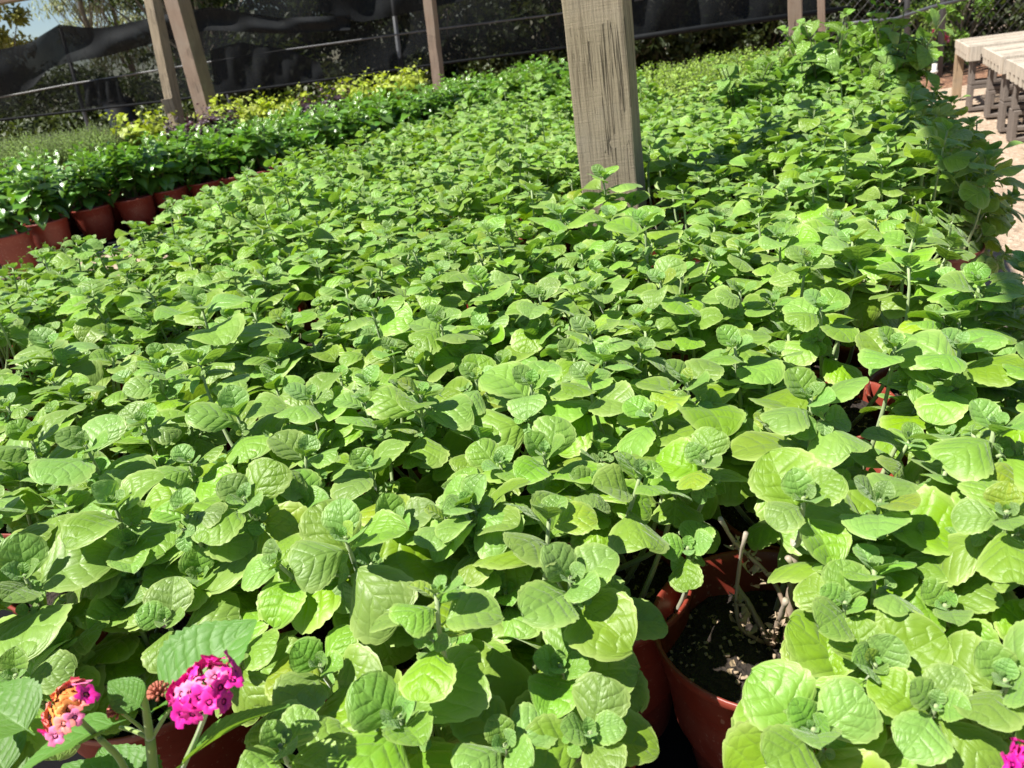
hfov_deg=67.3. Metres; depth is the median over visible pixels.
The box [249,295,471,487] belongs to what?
potted herb
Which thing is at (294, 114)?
potted glossy plant
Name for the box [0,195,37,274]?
potted glossy plant
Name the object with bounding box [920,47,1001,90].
mulch
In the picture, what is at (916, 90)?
potted herb
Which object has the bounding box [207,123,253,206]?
potted glossy plant
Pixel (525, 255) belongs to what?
potted herb
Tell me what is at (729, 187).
potted herb
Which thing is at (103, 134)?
potted feathery plant
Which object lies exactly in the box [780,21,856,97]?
potted basil
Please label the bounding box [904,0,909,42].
fence pole
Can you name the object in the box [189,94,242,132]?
potted lime vine
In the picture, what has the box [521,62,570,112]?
potted basil
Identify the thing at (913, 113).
potted herb
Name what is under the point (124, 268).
potted herb
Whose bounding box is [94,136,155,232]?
potted glossy plant
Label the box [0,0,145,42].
sky
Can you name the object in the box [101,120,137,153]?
potted purple vine
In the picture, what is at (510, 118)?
potted herb
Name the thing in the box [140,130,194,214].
potted glossy plant
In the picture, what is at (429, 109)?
potted glossy plant
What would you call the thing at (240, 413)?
potted herb
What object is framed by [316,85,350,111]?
potted purple vine
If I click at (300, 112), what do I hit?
potted glossy plant
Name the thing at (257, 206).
potted herb
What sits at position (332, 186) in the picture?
potted herb
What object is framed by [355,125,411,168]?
potted herb
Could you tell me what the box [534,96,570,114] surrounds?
potted herb
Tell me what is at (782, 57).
potted basil
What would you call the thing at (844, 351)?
potted herb
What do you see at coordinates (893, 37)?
potted basil
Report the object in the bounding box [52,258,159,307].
potted herb
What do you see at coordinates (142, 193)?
potted glossy plant
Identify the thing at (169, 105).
wooden block
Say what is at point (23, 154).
potted glossy plant
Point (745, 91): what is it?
potted basil
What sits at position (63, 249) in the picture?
potted mint
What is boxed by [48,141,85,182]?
potted glossy plant
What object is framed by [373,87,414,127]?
potted glossy plant
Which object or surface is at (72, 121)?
hedge bush
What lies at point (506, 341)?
potted herb
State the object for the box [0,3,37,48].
golden tree
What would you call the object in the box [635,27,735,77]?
hedge bush
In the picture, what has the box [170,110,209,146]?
potted purple vine
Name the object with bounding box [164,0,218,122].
wooden post
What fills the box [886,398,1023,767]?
potted herb
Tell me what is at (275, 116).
potted glossy plant
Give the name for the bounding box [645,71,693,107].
potted bush basil
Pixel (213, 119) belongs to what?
potted purple vine
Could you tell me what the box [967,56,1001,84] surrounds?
concrete block
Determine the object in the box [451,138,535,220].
potted herb
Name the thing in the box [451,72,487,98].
potted glossy plant
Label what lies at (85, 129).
potted feathery plant
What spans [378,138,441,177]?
potted herb
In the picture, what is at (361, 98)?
potted glossy plant
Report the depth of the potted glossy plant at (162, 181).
4.27 m
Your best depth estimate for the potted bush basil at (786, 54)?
4.33 m
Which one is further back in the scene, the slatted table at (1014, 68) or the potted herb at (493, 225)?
the slatted table at (1014, 68)
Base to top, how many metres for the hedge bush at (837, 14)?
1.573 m
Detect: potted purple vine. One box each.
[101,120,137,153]
[158,118,200,146]
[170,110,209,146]
[195,103,240,137]
[293,92,322,116]
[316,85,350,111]
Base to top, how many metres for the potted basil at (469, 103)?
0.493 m
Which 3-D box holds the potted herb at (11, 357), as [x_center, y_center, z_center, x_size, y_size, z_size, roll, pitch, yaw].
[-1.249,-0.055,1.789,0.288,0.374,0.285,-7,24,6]
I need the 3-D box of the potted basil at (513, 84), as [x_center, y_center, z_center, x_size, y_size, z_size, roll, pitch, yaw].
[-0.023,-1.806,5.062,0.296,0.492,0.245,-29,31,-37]
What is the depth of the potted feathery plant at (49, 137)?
5.60 m
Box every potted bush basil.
[636,62,673,82]
[638,73,663,99]
[639,68,650,87]
[641,58,686,83]
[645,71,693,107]
[646,74,676,97]
[655,60,675,71]
[658,58,695,75]
[658,63,695,86]
[665,61,713,94]
[667,75,711,117]
[671,59,705,74]
[679,67,720,103]
[681,56,718,82]
[688,65,746,103]
[689,51,727,70]
[691,51,742,81]
[703,49,743,74]
[707,57,749,83]
[709,76,754,107]
[717,51,756,75]
[721,46,754,63]
[724,44,772,64]
[736,49,783,72]
[746,44,788,60]
[765,50,795,80]
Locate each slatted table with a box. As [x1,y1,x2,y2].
[955,31,1023,61]
[982,42,1023,73]
[1005,57,1023,88]
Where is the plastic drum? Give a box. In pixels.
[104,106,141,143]
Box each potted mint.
[0,256,36,292]
[26,237,92,274]
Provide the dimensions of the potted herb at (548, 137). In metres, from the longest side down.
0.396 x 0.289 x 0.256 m
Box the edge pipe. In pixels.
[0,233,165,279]
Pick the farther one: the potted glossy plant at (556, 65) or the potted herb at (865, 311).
the potted glossy plant at (556, 65)
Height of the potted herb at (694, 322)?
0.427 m
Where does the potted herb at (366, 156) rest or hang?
on the herb bench at (674, 744)
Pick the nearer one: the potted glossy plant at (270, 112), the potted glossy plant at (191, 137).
the potted glossy plant at (191, 137)
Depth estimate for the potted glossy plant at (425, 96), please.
5.54 m
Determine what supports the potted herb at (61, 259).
on the herb bench at (674, 744)
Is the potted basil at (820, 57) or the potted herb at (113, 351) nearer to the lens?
the potted herb at (113, 351)
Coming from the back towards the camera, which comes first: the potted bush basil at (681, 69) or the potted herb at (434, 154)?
the potted bush basil at (681, 69)
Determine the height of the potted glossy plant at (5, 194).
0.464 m
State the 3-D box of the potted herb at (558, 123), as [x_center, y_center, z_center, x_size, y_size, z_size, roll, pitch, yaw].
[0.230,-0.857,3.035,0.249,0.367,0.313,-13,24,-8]
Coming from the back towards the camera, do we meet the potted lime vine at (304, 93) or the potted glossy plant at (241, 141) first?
the potted lime vine at (304, 93)
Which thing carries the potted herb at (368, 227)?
on the herb bench at (674, 744)
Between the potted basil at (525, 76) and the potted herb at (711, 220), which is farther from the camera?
the potted basil at (525, 76)
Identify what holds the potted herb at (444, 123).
on the herb bench at (674, 744)
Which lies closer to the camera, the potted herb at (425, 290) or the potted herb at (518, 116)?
the potted herb at (425, 290)
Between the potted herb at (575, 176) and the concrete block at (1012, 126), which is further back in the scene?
the concrete block at (1012, 126)
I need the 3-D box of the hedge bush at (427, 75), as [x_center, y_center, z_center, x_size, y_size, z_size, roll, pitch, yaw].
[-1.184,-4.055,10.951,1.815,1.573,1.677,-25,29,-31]
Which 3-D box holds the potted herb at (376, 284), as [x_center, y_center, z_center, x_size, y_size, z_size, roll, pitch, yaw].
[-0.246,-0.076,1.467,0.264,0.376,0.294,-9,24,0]
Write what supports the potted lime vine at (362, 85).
on the vine bench
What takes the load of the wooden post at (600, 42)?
on the ground
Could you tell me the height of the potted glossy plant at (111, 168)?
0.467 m
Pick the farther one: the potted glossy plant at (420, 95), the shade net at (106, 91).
the shade net at (106, 91)
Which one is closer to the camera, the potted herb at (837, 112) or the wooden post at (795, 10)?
the potted herb at (837, 112)
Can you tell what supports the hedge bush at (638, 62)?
on the ground
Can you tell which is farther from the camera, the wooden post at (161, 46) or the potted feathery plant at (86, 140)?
the wooden post at (161, 46)
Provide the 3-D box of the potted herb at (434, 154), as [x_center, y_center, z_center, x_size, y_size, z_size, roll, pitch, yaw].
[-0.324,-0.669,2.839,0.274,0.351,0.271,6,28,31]
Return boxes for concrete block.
[965,82,1000,110]
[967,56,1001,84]
[983,87,1023,117]
[986,67,1012,89]
[996,100,1023,131]
[999,71,1023,101]
[1006,108,1023,141]
[1011,82,1023,109]
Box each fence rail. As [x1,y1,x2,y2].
[0,0,640,97]
[843,0,964,24]
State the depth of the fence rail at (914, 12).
9.26 m
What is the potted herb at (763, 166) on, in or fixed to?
on the herb bench at (674, 744)
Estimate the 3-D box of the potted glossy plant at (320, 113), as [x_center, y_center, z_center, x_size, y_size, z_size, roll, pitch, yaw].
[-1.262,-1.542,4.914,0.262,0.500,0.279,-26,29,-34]
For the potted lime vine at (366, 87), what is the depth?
6.22 m
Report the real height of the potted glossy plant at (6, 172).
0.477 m
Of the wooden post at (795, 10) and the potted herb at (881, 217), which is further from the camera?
the wooden post at (795, 10)
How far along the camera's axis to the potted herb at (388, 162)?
2.67 m
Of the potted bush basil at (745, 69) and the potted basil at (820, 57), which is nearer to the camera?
the potted basil at (820, 57)
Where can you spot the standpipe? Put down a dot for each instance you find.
(934, 69)
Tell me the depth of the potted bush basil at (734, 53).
5.15 m
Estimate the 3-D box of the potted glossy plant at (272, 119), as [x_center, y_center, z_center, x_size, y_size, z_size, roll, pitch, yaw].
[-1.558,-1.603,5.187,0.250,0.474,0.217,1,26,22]
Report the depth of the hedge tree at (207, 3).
10.16 m
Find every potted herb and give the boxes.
[0,235,117,374]
[0,253,93,331]
[0,265,147,383]
[0,277,20,366]
[0,296,31,378]
[0,312,34,420]
[0,327,120,490]
[0,377,126,538]
[0,401,195,614]
[0,444,279,767]
[29,308,213,460]
[33,234,144,317]
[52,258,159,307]
[57,276,182,409]
[102,286,311,466]
[107,263,248,368]
[114,199,206,298]
[115,241,219,340]
[117,261,313,431]
[129,221,231,273]
[141,220,261,321]
[152,186,247,266]
[152,345,365,632]
[173,219,307,323]
[177,197,277,264]
[189,418,507,726]
[196,174,281,213]
[200,165,302,261]
[207,279,384,422]
[230,147,309,241]
[237,173,362,309]
[237,219,364,362]
[237,474,667,767]
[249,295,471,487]
[252,166,352,243]
[258,158,312,193]
[263,154,350,193]
[282,144,345,177]
[290,171,391,268]
[291,196,406,315]
[304,239,432,348]
[305,150,390,235]
[310,144,381,188]
[320,345,591,503]
[326,176,450,291]
[335,139,384,171]
[340,139,412,181]
[345,166,430,239]
[353,216,479,317]
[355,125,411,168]
[362,156,416,206]
[370,120,430,146]
[373,151,464,230]
[377,260,524,382]
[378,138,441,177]
[393,162,485,249]
[400,115,449,140]
[400,134,460,168]
[401,130,443,165]
[403,148,441,205]
[406,207,522,306]
[407,265,604,456]
[412,217,568,353]
[415,103,470,139]
[419,142,484,187]
[420,144,519,226]
[430,126,448,145]
[433,110,492,160]
[434,395,747,738]
[435,174,567,310]
[442,157,560,274]
[449,117,517,173]
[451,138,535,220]
[457,103,487,122]
[458,117,517,139]
[465,107,506,125]
[466,102,528,166]
[473,138,578,251]
[476,234,647,394]
[478,93,533,128]
[479,137,553,200]
[486,102,544,122]
[498,85,535,113]
[504,100,563,138]
[510,122,574,185]
[511,142,582,265]
[515,164,666,321]
[523,86,573,127]
[531,104,578,196]
[531,119,574,140]
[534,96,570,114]
[540,314,746,557]
[543,113,574,131]
[550,128,575,153]
[558,103,573,125]
[560,153,662,228]
[580,205,744,414]
[599,224,764,355]
[635,324,968,551]
[637,70,672,112]
[639,98,677,112]
[639,107,658,123]
[639,108,646,115]
[640,100,702,138]
[640,113,692,173]
[640,118,739,266]
[641,136,667,204]
[642,95,704,133]
[644,131,737,212]
[645,131,670,196]
[647,183,799,301]
[653,170,784,263]
[653,366,1009,767]
[664,121,740,182]
[665,76,728,120]
[665,87,725,117]
[676,112,796,208]
[678,107,737,139]
[679,145,810,251]
[681,103,739,130]
[701,239,937,442]
[714,106,809,200]
[722,208,919,378]
[727,94,790,171]
[731,199,911,321]
[732,93,806,171]
[733,125,909,254]
[760,121,899,213]
[762,99,883,213]
[778,93,857,186]
[778,126,877,201]
[791,260,979,365]
[803,69,870,116]
[806,91,891,120]
[839,90,964,200]
[854,117,1023,279]
[856,112,1023,254]
[857,206,975,294]
[857,222,1023,432]
[859,262,1023,480]
[863,90,944,123]
[865,81,974,165]
[866,113,983,205]
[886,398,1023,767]
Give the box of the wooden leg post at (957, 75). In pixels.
[951,54,963,97]
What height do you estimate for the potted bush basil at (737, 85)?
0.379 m
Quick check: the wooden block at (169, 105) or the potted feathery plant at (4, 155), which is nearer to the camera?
the potted feathery plant at (4, 155)
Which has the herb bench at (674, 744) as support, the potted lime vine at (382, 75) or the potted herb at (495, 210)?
the potted herb at (495, 210)
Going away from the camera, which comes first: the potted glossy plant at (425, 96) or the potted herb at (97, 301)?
the potted herb at (97, 301)
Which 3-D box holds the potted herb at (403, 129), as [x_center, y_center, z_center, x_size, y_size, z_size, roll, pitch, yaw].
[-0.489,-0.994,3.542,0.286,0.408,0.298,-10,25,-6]
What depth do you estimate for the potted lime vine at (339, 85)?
6.14 m
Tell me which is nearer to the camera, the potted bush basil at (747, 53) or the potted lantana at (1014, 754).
the potted lantana at (1014, 754)
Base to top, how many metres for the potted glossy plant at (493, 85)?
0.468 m
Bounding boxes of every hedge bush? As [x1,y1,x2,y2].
[0,116,67,156]
[37,110,163,151]
[136,95,230,133]
[217,86,316,134]
[289,74,390,107]
[377,62,474,91]
[457,48,554,89]
[534,40,649,84]
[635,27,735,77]
[696,18,829,59]
[804,0,900,44]
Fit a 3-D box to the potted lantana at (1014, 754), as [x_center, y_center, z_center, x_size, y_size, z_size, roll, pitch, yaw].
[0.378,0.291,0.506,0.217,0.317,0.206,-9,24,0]
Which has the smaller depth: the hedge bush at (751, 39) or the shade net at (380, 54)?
the shade net at (380, 54)
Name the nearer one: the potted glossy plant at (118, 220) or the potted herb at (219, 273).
the potted herb at (219, 273)
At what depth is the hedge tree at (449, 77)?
10.78 m
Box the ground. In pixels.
[80,0,1023,326]
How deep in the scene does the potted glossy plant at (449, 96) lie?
5.43 m
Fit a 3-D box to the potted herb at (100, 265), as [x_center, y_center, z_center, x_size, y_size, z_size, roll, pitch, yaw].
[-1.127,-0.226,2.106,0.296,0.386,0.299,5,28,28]
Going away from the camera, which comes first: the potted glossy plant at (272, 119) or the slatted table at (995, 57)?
the potted glossy plant at (272, 119)
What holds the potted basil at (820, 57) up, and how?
on the herb bench at (674, 744)
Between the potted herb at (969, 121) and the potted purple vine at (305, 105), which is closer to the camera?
the potted herb at (969, 121)
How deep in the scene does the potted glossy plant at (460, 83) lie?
5.96 m
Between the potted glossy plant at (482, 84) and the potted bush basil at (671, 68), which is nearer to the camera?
the potted bush basil at (671, 68)
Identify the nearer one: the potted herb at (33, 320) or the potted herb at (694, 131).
the potted herb at (33, 320)
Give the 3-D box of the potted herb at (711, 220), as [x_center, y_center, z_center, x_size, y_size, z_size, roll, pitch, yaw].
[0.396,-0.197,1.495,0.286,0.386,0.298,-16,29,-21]
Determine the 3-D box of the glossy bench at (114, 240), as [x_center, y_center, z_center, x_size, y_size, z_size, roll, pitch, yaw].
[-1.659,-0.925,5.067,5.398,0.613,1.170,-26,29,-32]
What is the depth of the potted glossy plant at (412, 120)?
5.16 m
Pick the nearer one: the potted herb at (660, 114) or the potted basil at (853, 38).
the potted herb at (660, 114)
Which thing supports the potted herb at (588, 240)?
on the herb bench at (674, 744)
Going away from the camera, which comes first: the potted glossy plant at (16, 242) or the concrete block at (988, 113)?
the potted glossy plant at (16, 242)
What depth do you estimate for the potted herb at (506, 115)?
3.70 m
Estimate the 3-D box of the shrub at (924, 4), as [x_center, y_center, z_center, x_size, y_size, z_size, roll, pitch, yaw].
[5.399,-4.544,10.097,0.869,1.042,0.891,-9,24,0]
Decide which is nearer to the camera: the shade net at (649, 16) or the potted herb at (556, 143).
the potted herb at (556, 143)
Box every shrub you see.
[897,0,958,75]
[927,0,996,64]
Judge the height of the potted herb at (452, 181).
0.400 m
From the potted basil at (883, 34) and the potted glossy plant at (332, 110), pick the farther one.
the potted glossy plant at (332, 110)
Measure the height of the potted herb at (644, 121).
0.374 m
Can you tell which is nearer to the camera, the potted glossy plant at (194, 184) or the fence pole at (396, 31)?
the potted glossy plant at (194, 184)
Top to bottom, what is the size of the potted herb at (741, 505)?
0.371 m
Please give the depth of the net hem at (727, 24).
9.03 m
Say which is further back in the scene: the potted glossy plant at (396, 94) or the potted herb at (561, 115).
the potted glossy plant at (396, 94)
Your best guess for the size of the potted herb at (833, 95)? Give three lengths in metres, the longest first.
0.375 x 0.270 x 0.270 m
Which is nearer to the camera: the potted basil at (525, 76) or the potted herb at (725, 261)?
the potted herb at (725, 261)
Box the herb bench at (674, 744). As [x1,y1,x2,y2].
[0,268,988,767]
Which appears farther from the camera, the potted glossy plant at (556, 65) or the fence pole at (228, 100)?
the fence pole at (228, 100)
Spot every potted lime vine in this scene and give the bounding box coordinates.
[99,106,165,152]
[118,105,178,146]
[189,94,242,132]
[220,96,265,135]
[229,86,270,126]
[255,91,297,128]
[256,88,298,119]
[286,84,330,109]
[315,74,359,108]
[331,67,376,93]
[336,71,373,108]
[368,70,409,99]
[375,71,396,97]
[384,58,427,98]
[389,65,424,94]
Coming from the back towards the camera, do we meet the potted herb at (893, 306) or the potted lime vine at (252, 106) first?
the potted lime vine at (252, 106)
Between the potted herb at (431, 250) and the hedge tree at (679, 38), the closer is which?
the potted herb at (431, 250)
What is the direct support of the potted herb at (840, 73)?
on the herb bench at (674, 744)
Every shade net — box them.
[0,0,565,118]
[0,7,350,95]
[83,78,124,106]
[210,42,324,92]
[320,0,462,21]
[631,0,829,34]
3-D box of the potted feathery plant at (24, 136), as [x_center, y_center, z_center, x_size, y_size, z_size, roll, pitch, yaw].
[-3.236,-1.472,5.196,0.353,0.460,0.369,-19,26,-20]
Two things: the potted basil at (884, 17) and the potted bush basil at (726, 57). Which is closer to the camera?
the potted basil at (884, 17)
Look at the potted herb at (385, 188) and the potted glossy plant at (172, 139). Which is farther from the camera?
the potted glossy plant at (172, 139)
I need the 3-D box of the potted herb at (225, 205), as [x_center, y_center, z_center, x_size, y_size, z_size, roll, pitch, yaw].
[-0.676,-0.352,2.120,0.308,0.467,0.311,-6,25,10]
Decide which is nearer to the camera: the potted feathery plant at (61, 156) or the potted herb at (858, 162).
the potted herb at (858, 162)
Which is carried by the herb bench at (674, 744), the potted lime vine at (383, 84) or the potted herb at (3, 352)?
the potted herb at (3, 352)
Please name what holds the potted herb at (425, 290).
on the herb bench at (674, 744)
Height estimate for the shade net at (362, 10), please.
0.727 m
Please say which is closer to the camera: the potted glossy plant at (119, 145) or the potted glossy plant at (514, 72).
the potted glossy plant at (119, 145)
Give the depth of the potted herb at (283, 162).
2.77 m
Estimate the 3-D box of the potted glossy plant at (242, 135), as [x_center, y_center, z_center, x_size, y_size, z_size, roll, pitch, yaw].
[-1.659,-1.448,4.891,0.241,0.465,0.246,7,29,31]
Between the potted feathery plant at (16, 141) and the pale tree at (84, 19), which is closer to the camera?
the potted feathery plant at (16, 141)
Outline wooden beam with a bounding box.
[0,0,26,4]
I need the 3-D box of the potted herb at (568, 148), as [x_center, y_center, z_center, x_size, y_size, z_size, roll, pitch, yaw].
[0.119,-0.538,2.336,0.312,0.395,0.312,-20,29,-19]
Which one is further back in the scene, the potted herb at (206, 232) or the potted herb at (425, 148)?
the potted herb at (425, 148)
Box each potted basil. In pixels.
[454,78,503,115]
[485,69,523,110]
[510,60,542,99]
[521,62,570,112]
[546,67,571,107]
[703,46,787,116]
[732,52,796,105]
[733,51,783,96]
[743,48,795,72]
[751,51,793,98]
[769,55,848,107]
[776,8,878,103]
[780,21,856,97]
[781,25,845,76]
[804,35,857,72]
[829,0,899,53]
[835,19,907,86]
[845,49,904,112]
[848,4,956,102]
[852,0,942,82]
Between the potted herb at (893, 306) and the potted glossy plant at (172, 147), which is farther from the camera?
the potted glossy plant at (172, 147)
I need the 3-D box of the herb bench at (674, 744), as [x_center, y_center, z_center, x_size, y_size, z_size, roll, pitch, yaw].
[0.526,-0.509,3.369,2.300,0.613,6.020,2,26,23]
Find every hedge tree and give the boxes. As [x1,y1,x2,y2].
[0,104,169,140]
[77,0,308,131]
[115,0,238,109]
[190,0,409,107]
[355,54,537,86]
[473,30,704,76]
[656,0,834,63]
[699,0,892,52]
[852,0,1023,56]
[859,0,945,49]
[944,0,1023,46]
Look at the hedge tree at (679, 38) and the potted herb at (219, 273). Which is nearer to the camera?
the potted herb at (219, 273)
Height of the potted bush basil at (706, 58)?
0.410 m
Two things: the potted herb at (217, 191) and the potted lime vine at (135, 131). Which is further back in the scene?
the potted lime vine at (135, 131)
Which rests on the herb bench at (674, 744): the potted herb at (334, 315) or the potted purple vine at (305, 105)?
the potted herb at (334, 315)
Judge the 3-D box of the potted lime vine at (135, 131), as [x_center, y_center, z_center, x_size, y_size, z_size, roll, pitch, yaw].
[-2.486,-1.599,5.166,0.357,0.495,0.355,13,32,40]
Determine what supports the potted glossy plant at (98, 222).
on the glossy bench at (114, 240)
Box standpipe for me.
[930,63,937,85]
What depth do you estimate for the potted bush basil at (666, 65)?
5.29 m
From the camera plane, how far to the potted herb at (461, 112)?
3.81 m
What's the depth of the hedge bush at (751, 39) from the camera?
10.45 m
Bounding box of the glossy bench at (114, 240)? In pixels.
[0,216,219,278]
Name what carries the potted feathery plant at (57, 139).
on the vine bench
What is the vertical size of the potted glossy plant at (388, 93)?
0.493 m
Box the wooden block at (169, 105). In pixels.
[161,98,176,113]
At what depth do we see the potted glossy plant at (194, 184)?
4.39 m
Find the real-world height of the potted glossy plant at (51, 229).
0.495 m
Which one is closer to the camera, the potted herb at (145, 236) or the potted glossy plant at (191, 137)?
the potted herb at (145, 236)
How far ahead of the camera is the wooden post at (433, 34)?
6.88 m
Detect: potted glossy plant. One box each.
[0,152,72,240]
[0,155,72,254]
[0,157,13,199]
[0,163,37,249]
[0,167,22,214]
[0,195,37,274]
[6,146,53,185]
[12,161,79,241]
[39,158,81,233]
[47,147,114,240]
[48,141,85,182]
[65,151,114,229]
[67,149,126,230]
[73,143,123,195]
[89,143,125,190]
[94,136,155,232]
[98,145,157,215]
[110,131,159,214]
[131,136,189,223]
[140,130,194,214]
[149,123,193,180]
[155,126,194,174]
[167,129,192,144]
[174,131,223,204]
[179,124,228,177]
[188,125,229,182]
[189,121,232,147]
[190,115,232,159]
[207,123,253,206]
[221,117,265,159]
[225,119,263,174]
[228,116,263,164]
[234,117,281,176]
[258,118,291,164]
[260,111,290,157]
[262,101,299,131]
[262,110,294,141]
[268,120,311,175]
[284,102,307,142]
[285,98,336,156]
[286,105,313,119]
[289,104,330,148]
[297,104,341,158]
[309,103,353,150]
[313,102,355,137]
[319,99,353,138]
[323,94,372,160]
[341,92,373,116]
[345,88,375,127]
[349,101,389,145]
[357,89,397,158]
[370,89,402,109]
[371,89,401,107]
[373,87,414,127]
[376,87,410,123]
[380,93,422,139]
[393,83,421,100]
[394,82,429,112]
[401,85,445,128]
[403,86,429,117]
[415,84,450,122]
[433,80,466,121]
[437,79,460,104]
[438,74,460,90]
[439,75,466,113]
[450,78,475,91]
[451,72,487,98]
[458,80,489,110]
[461,69,487,90]
[474,71,497,97]
[478,68,497,100]
[486,68,516,97]
[502,64,525,79]
[507,56,532,79]
[508,69,531,107]
[521,62,546,80]
[531,61,554,85]
[532,54,560,80]
[542,55,568,91]
[557,68,568,83]
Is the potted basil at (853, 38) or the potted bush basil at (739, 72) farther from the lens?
the potted bush basil at (739, 72)
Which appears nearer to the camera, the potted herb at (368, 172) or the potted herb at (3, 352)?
the potted herb at (3, 352)
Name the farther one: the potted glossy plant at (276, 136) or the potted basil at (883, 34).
the potted glossy plant at (276, 136)
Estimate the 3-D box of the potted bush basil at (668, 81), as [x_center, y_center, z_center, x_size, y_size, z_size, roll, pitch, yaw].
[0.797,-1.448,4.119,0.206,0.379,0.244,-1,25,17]
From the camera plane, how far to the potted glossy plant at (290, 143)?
4.56 m
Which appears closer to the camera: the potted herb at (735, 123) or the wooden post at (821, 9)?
the potted herb at (735, 123)
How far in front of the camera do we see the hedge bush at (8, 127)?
10.32 m
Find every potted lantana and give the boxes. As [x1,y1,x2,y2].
[0,619,289,767]
[1000,731,1023,767]
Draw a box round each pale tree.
[28,0,141,27]
[63,0,144,27]
[118,3,193,129]
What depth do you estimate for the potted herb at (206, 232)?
1.89 m
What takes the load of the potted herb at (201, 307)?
on the herb bench at (674, 744)
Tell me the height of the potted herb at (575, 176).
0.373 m
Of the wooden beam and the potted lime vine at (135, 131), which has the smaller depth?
the wooden beam
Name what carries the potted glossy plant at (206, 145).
on the glossy bench at (114, 240)
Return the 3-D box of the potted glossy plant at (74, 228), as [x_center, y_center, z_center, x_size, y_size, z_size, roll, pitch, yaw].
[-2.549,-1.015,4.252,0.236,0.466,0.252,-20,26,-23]
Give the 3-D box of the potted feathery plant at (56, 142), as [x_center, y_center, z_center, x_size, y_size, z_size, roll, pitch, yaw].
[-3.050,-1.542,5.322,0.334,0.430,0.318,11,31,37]
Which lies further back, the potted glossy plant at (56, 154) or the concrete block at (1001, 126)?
the concrete block at (1001, 126)
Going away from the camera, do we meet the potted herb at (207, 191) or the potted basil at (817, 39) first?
the potted herb at (207, 191)
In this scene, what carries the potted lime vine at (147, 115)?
on the vine bench
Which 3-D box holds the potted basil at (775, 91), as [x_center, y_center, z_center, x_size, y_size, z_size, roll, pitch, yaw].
[1.025,-1.070,3.082,0.275,0.478,0.256,1,26,22]
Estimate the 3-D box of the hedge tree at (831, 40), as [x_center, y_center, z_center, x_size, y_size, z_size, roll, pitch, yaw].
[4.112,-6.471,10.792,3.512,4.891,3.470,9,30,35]
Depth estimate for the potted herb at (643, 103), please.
3.28 m
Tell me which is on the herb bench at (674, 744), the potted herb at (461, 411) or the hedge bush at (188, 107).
the potted herb at (461, 411)
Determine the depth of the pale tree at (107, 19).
17.67 m
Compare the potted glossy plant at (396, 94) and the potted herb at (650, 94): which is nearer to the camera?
the potted herb at (650, 94)
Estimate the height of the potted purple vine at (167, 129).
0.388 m
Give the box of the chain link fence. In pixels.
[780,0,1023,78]
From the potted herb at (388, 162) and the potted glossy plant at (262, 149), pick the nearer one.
the potted herb at (388, 162)
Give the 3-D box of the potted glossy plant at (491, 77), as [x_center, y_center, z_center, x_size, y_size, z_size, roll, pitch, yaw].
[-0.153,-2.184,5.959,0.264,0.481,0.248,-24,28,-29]
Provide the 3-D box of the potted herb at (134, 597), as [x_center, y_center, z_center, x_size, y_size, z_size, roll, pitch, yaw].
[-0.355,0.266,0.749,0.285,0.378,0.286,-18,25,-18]
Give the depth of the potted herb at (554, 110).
3.48 m
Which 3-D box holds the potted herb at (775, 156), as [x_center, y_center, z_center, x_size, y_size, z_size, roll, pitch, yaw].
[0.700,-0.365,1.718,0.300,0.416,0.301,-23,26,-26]
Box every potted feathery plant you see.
[0,131,46,161]
[0,132,38,150]
[0,132,45,156]
[0,141,12,182]
[0,141,30,174]
[4,133,60,172]
[14,134,66,169]
[28,132,72,146]
[32,130,80,166]
[46,129,91,168]
[48,128,100,160]
[60,122,109,140]
[61,128,110,157]
[79,126,117,141]
[80,120,129,160]
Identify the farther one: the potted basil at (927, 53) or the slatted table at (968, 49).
the slatted table at (968, 49)
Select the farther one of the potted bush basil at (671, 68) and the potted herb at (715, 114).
the potted bush basil at (671, 68)
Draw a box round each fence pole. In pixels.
[82,112,91,134]
[226,94,236,122]
[392,16,403,76]
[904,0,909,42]
[936,0,946,77]
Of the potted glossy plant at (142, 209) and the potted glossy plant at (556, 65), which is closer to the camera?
the potted glossy plant at (142, 209)
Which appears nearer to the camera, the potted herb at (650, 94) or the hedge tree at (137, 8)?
the potted herb at (650, 94)
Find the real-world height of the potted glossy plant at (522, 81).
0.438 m
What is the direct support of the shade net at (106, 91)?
hanging from the fence rail at (301, 48)
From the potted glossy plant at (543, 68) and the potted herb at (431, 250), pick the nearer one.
the potted herb at (431, 250)
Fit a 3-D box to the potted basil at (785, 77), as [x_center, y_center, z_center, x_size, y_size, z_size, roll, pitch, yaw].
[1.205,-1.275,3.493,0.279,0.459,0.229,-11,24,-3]
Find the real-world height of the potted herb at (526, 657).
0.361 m
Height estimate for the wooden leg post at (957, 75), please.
0.470 m
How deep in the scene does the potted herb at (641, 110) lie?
3.14 m
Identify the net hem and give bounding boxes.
[0,46,566,120]
[634,5,850,40]
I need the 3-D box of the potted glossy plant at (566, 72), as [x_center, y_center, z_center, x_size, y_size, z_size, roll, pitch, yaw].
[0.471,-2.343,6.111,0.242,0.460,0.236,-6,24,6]
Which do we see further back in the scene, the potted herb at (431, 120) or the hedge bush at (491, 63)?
the hedge bush at (491, 63)
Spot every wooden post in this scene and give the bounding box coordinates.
[144,0,188,138]
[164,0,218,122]
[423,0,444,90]
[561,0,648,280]
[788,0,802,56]
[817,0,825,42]
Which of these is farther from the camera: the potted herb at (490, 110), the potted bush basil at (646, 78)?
the potted bush basil at (646, 78)
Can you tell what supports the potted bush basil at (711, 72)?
on the herb bench at (674, 744)

